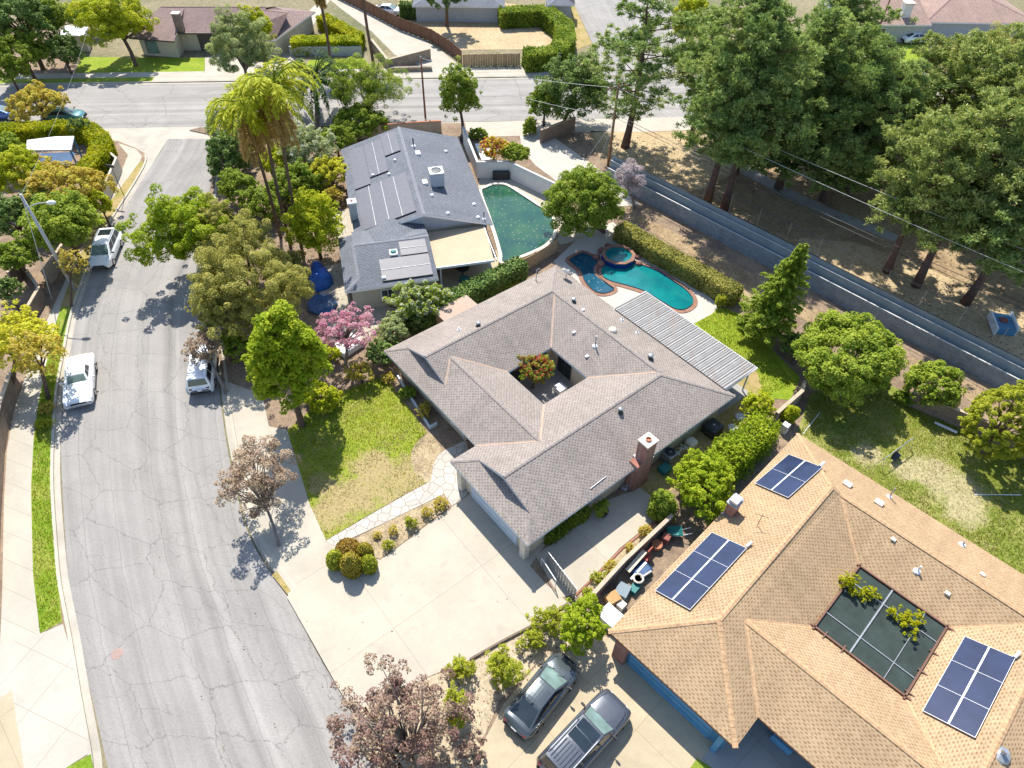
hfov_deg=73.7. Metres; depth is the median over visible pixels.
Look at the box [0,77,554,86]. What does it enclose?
gutter pan
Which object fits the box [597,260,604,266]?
boulder
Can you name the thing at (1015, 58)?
pine tree
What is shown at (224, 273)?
street tree
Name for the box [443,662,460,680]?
shrub
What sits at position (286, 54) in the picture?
drive
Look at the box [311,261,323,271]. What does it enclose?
tarp heap
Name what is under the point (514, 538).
garage door
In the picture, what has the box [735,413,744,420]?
stepping stone
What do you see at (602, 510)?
shrub
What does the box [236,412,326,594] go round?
wide walk
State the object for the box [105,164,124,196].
sign post
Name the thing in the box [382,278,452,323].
flowering shrub
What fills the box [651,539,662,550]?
planter
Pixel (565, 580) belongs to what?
side gate
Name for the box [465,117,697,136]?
street path
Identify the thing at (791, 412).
shrub
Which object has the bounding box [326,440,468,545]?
flagstone walk
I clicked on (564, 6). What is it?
grey house
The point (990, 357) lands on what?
block wall
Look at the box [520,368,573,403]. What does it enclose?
courtyard floor
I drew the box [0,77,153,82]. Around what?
verge
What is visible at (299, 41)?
hedge
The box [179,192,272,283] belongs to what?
street tree
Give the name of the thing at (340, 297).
neighbour walk
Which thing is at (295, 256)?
shrub
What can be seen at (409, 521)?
shrub
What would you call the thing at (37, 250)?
guy wire
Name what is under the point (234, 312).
street tree
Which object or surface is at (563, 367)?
window
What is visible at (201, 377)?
parked car
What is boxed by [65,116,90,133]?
tree
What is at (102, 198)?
tree
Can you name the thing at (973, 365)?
retaining wall
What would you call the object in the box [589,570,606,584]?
shrub
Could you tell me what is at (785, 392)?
back lawn
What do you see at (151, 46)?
window
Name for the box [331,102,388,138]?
shrub
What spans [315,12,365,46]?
hedge
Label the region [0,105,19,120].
parked car
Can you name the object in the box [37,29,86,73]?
tree
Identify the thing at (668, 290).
swimming pool
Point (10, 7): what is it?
tree
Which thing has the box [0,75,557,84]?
kerb
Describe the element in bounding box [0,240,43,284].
tree
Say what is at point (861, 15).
pine tree
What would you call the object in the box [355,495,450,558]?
planting bed
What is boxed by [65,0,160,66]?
tree
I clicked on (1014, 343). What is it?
dirt ground
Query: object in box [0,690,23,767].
tan drive
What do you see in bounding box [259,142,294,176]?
shrub
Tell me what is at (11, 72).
tree
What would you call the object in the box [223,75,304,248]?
queen palm
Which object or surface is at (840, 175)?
overhead wire
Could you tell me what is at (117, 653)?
manhole cover
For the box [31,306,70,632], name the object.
verge
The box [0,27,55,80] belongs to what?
tree
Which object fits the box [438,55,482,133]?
street tree
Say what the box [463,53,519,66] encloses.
plank fence
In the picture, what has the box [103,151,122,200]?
block wall
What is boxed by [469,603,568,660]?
garden edging
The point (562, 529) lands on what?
hedge
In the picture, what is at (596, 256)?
boulder
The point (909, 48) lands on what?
lawn
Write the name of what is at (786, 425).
meter box
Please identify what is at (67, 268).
street tree
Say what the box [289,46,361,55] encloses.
garden wall
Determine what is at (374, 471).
front lawn
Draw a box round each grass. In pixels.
[32,311,1023,629]
[639,396,758,495]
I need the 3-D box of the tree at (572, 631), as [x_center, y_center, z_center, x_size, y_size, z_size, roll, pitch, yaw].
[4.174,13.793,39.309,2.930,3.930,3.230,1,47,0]
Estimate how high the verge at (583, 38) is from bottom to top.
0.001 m
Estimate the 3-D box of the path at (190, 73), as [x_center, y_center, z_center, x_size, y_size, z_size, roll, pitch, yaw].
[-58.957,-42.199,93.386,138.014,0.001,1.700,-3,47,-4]
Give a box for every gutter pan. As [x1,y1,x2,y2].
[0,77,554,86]
[54,154,150,767]
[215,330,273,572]
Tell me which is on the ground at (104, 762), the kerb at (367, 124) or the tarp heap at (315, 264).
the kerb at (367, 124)
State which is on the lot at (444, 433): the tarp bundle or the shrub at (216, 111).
the tarp bundle
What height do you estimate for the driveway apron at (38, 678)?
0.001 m
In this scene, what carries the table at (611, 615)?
on the lot at (444, 433)
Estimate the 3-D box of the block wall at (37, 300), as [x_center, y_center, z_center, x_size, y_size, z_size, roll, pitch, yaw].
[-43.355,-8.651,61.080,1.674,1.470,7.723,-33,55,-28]
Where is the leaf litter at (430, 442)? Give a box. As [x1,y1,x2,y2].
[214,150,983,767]
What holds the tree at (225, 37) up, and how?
on the lot at (116, 47)
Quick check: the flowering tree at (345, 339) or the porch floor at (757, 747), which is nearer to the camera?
the porch floor at (757, 747)
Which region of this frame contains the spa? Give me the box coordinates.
[601,244,635,268]
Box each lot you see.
[0,0,597,83]
[0,141,144,764]
[190,123,1019,762]
[665,0,1023,70]
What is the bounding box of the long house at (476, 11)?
[412,0,504,22]
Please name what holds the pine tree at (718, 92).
on the pine floor at (965, 259)
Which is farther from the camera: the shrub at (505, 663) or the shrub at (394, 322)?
the shrub at (394, 322)
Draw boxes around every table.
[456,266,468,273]
[600,602,622,628]
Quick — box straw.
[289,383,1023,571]
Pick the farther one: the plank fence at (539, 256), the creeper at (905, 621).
the plank fence at (539, 256)
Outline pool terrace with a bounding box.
[553,222,716,322]
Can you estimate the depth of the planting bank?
38.53 m
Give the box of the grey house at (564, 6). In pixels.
[546,0,574,17]
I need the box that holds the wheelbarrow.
[661,526,691,536]
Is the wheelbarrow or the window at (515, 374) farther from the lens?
the window at (515, 374)
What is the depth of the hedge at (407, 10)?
108.90 m
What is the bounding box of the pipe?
[974,494,1020,494]
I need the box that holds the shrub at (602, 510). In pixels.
[592,498,610,517]
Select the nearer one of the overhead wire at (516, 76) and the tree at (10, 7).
the overhead wire at (516, 76)
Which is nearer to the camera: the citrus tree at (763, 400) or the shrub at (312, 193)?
the citrus tree at (763, 400)
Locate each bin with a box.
[657,462,671,475]
[660,532,671,544]
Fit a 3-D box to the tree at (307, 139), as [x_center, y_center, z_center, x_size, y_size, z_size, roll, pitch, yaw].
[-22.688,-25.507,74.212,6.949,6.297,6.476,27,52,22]
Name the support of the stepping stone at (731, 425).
on the side grass at (656, 481)
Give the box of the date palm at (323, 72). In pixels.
[275,50,358,129]
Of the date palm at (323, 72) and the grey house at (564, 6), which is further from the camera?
the grey house at (564, 6)
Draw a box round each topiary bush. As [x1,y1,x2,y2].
[325,549,342,571]
[334,537,359,553]
[339,551,361,579]
[356,542,374,558]
[361,554,377,574]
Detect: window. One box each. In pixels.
[144,41,159,52]
[381,288,394,298]
[510,365,523,381]
[531,352,546,371]
[557,356,571,379]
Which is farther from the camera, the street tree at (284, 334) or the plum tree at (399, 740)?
the street tree at (284, 334)
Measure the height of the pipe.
0.139 m
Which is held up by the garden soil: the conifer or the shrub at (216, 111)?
the shrub at (216, 111)
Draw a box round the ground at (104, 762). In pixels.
[60,2,946,767]
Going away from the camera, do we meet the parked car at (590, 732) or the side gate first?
the parked car at (590, 732)
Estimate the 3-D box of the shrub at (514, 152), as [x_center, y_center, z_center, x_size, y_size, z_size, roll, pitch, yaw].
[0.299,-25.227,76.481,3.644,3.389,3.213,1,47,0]
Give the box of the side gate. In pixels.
[546,551,576,598]
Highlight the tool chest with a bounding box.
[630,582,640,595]
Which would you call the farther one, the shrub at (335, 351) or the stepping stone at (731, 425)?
the shrub at (335, 351)
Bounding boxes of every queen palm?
[204,82,282,238]
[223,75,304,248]
[227,55,321,250]
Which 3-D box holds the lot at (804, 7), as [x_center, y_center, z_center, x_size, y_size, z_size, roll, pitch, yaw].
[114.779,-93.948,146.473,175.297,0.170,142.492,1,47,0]
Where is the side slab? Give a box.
[536,488,651,597]
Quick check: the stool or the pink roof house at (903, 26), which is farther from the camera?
the pink roof house at (903, 26)
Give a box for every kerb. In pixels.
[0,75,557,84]
[50,154,146,767]
[214,175,399,767]
[218,122,464,127]
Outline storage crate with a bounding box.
[616,581,631,601]
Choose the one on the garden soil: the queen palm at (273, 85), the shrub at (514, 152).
the queen palm at (273, 85)
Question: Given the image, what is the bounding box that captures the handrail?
[541,558,555,586]
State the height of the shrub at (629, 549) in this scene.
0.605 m
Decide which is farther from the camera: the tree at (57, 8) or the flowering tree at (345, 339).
the tree at (57, 8)
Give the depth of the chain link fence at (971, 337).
60.91 m
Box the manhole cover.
[111,648,122,659]
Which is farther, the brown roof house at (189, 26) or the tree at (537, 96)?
the brown roof house at (189, 26)
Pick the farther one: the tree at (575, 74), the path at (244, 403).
the tree at (575, 74)
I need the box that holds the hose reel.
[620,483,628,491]
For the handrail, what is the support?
on the side slab
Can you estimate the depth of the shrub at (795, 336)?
56.48 m
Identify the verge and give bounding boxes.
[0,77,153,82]
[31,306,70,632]
[61,160,143,304]
[67,754,92,767]
[272,571,290,593]
[570,6,591,49]
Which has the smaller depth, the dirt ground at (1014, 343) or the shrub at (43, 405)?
the shrub at (43, 405)
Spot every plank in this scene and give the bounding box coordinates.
[625,550,646,572]
[934,421,957,433]
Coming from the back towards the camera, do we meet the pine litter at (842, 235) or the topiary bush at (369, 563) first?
the pine litter at (842, 235)
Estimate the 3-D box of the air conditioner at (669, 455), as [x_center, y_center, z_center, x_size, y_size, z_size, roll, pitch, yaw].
[11.412,5.188,49.511,0.900,0.970,0.900,-30,54,-26]
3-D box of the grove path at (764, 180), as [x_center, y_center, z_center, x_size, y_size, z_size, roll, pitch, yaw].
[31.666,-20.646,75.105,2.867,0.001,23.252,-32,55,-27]
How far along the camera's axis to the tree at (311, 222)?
61.97 m
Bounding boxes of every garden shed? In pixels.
[59,26,92,51]
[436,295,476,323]
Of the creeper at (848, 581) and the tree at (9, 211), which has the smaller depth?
the creeper at (848, 581)
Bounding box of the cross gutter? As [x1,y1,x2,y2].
[103,127,211,219]
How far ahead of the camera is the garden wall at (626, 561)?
43.46 m
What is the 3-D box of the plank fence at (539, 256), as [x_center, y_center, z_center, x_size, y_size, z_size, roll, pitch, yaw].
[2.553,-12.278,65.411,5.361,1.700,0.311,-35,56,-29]
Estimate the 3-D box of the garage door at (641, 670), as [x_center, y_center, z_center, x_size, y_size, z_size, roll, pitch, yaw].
[8.668,16.986,37.543,0.110,2.150,5.600,-35,56,-29]
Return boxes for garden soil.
[209,131,393,395]
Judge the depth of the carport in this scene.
75.41 m
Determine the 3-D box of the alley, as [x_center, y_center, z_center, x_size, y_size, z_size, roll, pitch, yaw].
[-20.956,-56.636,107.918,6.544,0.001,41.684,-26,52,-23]
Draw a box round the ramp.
[520,134,639,205]
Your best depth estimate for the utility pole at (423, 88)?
83.64 m
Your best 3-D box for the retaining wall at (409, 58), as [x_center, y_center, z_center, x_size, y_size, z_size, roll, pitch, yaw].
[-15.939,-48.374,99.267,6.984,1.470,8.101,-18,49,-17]
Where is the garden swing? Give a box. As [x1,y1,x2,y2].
[874,438,913,470]
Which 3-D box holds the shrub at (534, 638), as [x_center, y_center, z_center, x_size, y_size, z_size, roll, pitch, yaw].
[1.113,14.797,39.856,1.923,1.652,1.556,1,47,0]
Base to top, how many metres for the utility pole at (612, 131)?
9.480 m
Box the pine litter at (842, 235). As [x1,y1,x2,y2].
[605,136,1023,355]
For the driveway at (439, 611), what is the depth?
42.09 m
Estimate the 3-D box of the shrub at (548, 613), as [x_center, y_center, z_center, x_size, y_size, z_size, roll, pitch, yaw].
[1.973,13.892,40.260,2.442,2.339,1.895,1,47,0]
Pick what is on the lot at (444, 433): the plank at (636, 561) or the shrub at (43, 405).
the plank at (636, 561)
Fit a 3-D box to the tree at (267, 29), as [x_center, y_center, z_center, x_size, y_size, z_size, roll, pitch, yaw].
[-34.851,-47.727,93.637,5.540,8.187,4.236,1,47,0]
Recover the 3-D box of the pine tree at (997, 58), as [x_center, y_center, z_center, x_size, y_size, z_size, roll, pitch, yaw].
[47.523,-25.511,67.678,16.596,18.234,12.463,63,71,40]
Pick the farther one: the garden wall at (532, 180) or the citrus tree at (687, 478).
the garden wall at (532, 180)
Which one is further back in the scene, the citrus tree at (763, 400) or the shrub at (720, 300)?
the shrub at (720, 300)
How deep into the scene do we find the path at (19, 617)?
46.04 m
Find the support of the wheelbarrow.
on the lot at (444, 433)
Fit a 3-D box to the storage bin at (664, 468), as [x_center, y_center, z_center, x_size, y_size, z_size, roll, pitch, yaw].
[10.961,6.100,49.030,0.800,0.500,0.700,-30,54,-26]
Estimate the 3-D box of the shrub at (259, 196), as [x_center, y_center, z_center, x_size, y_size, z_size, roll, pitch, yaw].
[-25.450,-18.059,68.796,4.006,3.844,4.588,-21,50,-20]
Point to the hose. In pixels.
(638, 578)
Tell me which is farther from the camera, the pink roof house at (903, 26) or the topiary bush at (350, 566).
the pink roof house at (903, 26)
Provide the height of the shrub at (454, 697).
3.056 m
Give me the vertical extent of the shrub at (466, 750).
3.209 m
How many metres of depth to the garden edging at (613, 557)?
44.37 m
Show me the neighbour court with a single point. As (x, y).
(537, 197)
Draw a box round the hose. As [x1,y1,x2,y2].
[633,570,651,583]
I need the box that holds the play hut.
[987,311,1019,335]
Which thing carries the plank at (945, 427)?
on the yard at (951, 496)
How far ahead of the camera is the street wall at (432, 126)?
82.53 m
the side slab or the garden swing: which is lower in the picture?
the side slab
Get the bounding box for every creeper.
[838,571,861,596]
[857,582,881,602]
[885,606,899,617]
[894,604,926,640]
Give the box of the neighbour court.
[478,178,599,244]
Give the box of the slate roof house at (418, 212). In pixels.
[338,126,496,309]
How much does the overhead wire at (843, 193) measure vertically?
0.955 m
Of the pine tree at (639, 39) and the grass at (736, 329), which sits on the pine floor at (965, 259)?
the pine tree at (639, 39)
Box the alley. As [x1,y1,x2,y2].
[331,0,460,67]
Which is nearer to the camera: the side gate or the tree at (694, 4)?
the side gate
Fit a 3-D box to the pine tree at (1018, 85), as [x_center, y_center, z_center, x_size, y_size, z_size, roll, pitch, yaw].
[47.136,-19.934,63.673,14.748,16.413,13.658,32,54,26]
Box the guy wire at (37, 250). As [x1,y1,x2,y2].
[23,202,51,299]
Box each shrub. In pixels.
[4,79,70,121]
[33,418,56,429]
[36,400,55,414]
[204,102,238,141]
[205,130,253,176]
[216,167,262,205]
[218,327,249,364]
[234,119,276,151]
[238,185,283,220]
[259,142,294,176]
[262,157,324,205]
[272,244,305,278]
[288,186,319,212]
[304,378,342,413]
[309,154,347,186]
[319,124,356,157]
[321,184,343,204]
[324,342,341,362]
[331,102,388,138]
[343,361,374,382]
[364,338,398,364]
[372,531,381,538]
[373,311,409,343]
[380,371,394,383]
[381,539,394,550]
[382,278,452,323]
[388,524,398,535]
[399,385,416,398]
[404,515,419,529]
[414,401,430,418]
[421,505,434,517]
[433,496,449,510]
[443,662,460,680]
[443,680,469,730]
[449,653,477,683]
[456,729,486,767]
[468,127,488,139]
[479,136,509,160]
[484,643,529,691]
[499,141,530,162]
[499,280,519,290]
[513,353,554,388]
[514,624,546,653]
[522,116,536,135]
[525,603,563,637]
[581,587,592,595]
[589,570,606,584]
[592,498,610,517]
[603,558,617,572]
[625,542,633,553]
[637,523,652,536]
[646,488,677,522]
[712,434,746,469]
[714,294,727,308]
[779,331,804,356]
[779,404,800,423]
[892,390,918,405]
[901,359,966,408]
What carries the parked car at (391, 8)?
on the lot at (116, 47)
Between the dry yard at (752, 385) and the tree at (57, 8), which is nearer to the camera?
the dry yard at (752, 385)
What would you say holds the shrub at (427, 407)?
on the lot at (444, 433)
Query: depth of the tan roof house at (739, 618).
37.96 m
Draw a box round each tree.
[0,0,61,69]
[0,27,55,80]
[0,53,31,91]
[0,131,27,167]
[0,143,46,193]
[0,192,26,237]
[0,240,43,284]
[0,275,27,308]
[0,298,59,384]
[7,330,69,399]
[12,188,102,262]
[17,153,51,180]
[17,185,48,210]
[18,160,118,204]
[20,0,78,63]
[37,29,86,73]
[54,248,88,306]
[58,0,92,32]
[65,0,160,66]
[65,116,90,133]
[85,189,115,227]
[98,183,267,266]
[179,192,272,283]
[181,325,227,393]
[184,278,253,361]
[186,208,315,339]
[204,4,281,73]
[213,434,301,546]
[237,4,276,66]
[240,299,333,427]
[271,119,338,172]
[279,191,344,259]
[314,301,379,366]
[318,47,420,117]
[325,652,475,767]
[426,0,467,25]
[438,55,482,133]
[525,77,562,125]
[533,50,610,119]
[540,163,628,236]
[559,591,609,655]
[576,0,725,148]
[614,157,646,208]
[666,448,735,524]
[668,4,735,140]
[670,0,828,203]
[671,0,713,41]
[675,32,824,175]
[692,0,831,210]
[739,388,777,419]
[745,0,889,190]
[788,25,935,201]
[790,308,908,407]
[794,0,919,88]
[801,57,958,194]
[864,106,1000,274]
[877,86,1023,288]
[882,27,1021,141]
[936,21,1023,197]
[936,127,1023,305]
[937,21,1020,79]
[957,379,1023,460]
[972,75,1023,243]
[983,34,1022,92]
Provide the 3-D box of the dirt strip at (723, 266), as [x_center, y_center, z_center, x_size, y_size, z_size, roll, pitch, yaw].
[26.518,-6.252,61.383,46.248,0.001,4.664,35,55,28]
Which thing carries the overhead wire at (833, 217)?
attached to the utility pole at (612, 131)
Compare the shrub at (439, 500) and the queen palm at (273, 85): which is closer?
the shrub at (439, 500)
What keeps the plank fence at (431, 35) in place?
on the lot at (116, 47)
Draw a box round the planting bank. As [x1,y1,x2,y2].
[352,610,607,767]
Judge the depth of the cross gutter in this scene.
82.22 m
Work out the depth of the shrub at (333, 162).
72.00 m
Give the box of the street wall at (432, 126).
[351,120,441,138]
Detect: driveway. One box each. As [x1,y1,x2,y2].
[287,493,569,709]
[472,635,712,767]
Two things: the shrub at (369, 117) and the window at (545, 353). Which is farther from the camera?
the shrub at (369, 117)
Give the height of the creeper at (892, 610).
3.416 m
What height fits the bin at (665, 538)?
0.600 m
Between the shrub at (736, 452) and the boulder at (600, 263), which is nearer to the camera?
the shrub at (736, 452)
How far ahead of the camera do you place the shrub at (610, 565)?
43.41 m
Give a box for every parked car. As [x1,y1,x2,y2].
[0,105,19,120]
[40,107,86,121]
[59,352,97,408]
[86,227,122,269]
[186,346,218,394]
[376,3,399,15]
[503,652,578,741]
[536,688,630,767]
[901,32,932,44]
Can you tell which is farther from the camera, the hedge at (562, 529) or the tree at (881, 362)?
the tree at (881, 362)
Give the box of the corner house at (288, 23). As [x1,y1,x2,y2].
[242,7,314,56]
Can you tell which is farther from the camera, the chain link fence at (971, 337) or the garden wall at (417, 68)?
the garden wall at (417, 68)
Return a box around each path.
[0,143,141,645]
[1,67,565,78]
[228,382,374,705]
[334,208,353,237]
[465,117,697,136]
[728,160,898,241]
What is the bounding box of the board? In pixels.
[630,562,646,579]
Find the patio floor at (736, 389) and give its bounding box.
[716,383,747,416]
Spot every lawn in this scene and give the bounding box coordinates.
[75,57,204,72]
[287,378,426,539]
[307,58,370,69]
[694,308,799,399]
[849,44,928,61]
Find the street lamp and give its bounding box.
[19,194,76,290]
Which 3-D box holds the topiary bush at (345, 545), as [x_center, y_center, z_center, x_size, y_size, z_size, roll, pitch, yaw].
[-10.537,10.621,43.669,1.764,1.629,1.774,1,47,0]
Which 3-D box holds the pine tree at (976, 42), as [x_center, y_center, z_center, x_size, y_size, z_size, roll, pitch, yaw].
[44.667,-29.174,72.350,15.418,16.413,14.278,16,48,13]
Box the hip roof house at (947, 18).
[920,0,1023,40]
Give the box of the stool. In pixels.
[553,382,566,394]
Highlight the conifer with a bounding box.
[736,243,809,348]
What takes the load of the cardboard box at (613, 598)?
on the lot at (444, 433)
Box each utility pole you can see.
[420,56,426,118]
[607,83,629,166]
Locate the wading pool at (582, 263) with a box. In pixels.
[565,250,617,296]
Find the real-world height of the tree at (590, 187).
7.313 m
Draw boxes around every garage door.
[197,35,222,50]
[471,486,517,545]
[627,654,713,738]
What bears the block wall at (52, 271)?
on the lot at (55, 287)
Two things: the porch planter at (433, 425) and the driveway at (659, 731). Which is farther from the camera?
the porch planter at (433, 425)
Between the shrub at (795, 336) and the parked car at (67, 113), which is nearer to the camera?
the shrub at (795, 336)
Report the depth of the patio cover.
54.75 m
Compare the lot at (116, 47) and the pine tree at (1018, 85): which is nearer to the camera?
the pine tree at (1018, 85)
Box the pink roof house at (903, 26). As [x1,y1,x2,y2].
[820,0,931,41]
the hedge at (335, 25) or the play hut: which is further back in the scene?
the hedge at (335, 25)
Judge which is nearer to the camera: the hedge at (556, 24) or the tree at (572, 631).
the tree at (572, 631)
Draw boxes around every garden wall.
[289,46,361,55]
[388,66,431,71]
[462,126,554,198]
[591,514,673,603]
[772,380,806,422]
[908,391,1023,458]
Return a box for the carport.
[26,136,81,163]
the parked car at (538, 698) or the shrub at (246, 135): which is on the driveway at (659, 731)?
the parked car at (538, 698)
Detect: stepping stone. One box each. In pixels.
[728,423,738,431]
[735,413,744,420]
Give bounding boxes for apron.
[0,624,90,767]
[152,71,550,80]
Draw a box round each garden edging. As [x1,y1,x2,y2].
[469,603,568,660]
[576,523,654,595]
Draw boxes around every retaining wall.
[371,39,430,68]
[607,167,1023,398]
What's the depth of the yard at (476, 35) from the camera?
105.96 m
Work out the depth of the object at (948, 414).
52.44 m
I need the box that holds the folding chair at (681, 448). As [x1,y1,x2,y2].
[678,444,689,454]
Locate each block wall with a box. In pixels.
[0,371,21,536]
[5,263,46,317]
[40,222,89,284]
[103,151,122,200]
[540,116,575,143]
[610,160,1023,379]
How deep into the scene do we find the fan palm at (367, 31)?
94.94 m
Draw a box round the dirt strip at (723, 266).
[620,206,1020,427]
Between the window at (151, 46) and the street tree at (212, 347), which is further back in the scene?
the window at (151, 46)
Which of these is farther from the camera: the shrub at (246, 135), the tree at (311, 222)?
the shrub at (246, 135)
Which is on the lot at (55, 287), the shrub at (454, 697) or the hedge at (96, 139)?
the hedge at (96, 139)
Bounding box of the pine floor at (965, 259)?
[586,130,1023,312]
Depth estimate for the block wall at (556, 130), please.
82.81 m
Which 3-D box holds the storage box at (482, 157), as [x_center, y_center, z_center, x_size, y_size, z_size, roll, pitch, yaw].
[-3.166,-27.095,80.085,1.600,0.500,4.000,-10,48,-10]
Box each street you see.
[0,72,981,127]
[61,139,373,767]
[575,0,697,75]
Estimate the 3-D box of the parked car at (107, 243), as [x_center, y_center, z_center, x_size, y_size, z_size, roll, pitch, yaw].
[-38.891,-12.979,65.161,2.420,1.835,5.160,-6,47,-7]
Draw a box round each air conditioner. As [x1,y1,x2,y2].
[660,446,678,464]
[701,417,723,439]
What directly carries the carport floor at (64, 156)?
on the lot at (55, 287)
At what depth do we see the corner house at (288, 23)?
100.00 m
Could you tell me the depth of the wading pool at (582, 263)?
64.95 m
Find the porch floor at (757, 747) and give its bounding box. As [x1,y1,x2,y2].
[700,719,812,767]
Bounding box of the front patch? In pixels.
[690,758,711,767]
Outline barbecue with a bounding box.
[493,170,509,179]
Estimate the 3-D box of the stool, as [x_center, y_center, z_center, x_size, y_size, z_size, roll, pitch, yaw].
[3.833,0.387,54.267,0.800,0.500,0.800,-30,54,-26]
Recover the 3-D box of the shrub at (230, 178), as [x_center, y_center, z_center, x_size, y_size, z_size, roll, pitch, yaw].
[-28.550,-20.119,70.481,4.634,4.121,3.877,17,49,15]
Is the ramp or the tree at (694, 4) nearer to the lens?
the ramp
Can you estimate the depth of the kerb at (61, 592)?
46.90 m
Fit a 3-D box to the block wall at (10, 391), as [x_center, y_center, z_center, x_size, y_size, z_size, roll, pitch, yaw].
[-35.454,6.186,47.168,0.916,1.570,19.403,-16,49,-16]
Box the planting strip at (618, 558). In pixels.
[577,524,656,596]
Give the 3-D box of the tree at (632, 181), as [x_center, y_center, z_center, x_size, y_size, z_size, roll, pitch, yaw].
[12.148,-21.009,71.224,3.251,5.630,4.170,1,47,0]
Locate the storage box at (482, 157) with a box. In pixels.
[475,143,492,160]
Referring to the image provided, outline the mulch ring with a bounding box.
[411,433,440,482]
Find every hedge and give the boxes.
[0,118,117,186]
[290,32,363,55]
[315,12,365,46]
[398,0,416,19]
[402,256,528,335]
[497,3,576,72]
[542,504,591,545]
[612,220,744,307]
[676,406,787,508]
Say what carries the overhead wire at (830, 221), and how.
attached to the utility pole at (612, 131)
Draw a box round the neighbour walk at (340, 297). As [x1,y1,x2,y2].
[320,263,400,342]
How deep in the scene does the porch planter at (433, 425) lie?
52.35 m
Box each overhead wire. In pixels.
[421,58,603,86]
[426,65,607,115]
[615,117,1023,309]
[617,115,1022,302]
[629,83,1023,249]
[630,93,1022,271]
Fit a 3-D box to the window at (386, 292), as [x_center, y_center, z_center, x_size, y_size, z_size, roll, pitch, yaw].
[-10.944,-7.916,60.357,1.200,1.200,0.064,-10,48,-10]
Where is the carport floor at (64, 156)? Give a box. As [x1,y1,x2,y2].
[38,152,75,167]
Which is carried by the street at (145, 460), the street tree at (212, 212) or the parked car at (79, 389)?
the parked car at (79, 389)
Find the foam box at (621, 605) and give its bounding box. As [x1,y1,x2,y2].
[616,600,626,611]
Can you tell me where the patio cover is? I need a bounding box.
[614,291,757,390]
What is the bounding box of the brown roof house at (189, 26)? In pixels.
[129,6,273,57]
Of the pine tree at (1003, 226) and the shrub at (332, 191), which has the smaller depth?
the pine tree at (1003, 226)
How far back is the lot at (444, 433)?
54.88 m
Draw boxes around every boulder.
[592,254,599,259]
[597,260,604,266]
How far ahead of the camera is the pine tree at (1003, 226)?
54.65 m
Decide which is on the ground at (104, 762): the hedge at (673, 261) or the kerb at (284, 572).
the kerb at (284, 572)
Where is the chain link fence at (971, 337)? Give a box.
[612,138,1023,367]
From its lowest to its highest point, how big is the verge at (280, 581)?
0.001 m
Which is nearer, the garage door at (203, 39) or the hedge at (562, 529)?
the hedge at (562, 529)
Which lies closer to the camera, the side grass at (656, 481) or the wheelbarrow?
the wheelbarrow
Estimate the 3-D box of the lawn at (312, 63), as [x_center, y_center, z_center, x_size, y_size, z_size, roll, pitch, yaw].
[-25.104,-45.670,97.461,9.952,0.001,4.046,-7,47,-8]
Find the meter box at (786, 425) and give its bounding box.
[779,421,790,434]
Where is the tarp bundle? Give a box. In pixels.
[630,561,652,578]
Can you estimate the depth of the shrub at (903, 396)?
53.67 m
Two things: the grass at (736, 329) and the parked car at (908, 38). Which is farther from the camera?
the parked car at (908, 38)
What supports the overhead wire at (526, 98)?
attached to the utility pole at (612, 131)
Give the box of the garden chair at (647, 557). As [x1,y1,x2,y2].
[643,546,652,562]
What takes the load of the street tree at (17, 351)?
on the verge at (63, 314)
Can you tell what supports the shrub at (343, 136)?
on the garden soil
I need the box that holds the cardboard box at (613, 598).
[603,589,621,605]
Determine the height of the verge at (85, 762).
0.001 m
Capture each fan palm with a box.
[313,0,333,69]
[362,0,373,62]
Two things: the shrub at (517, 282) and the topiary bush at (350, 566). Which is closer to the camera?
the topiary bush at (350, 566)
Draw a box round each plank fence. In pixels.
[343,0,461,63]
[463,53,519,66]
[524,237,557,268]
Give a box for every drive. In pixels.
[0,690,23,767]
[205,0,329,70]
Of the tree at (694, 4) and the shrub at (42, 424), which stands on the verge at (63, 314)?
the shrub at (42, 424)
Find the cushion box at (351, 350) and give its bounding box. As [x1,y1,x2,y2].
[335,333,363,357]
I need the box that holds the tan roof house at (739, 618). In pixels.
[608,433,1023,767]
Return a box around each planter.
[397,375,436,429]
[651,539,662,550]
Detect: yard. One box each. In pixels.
[0,23,82,73]
[397,0,552,49]
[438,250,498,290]
[737,371,761,395]
[797,377,1023,574]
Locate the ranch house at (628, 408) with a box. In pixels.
[384,265,735,559]
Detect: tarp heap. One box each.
[307,294,337,314]
[309,267,333,292]
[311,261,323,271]
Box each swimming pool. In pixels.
[479,182,556,263]
[594,260,697,312]

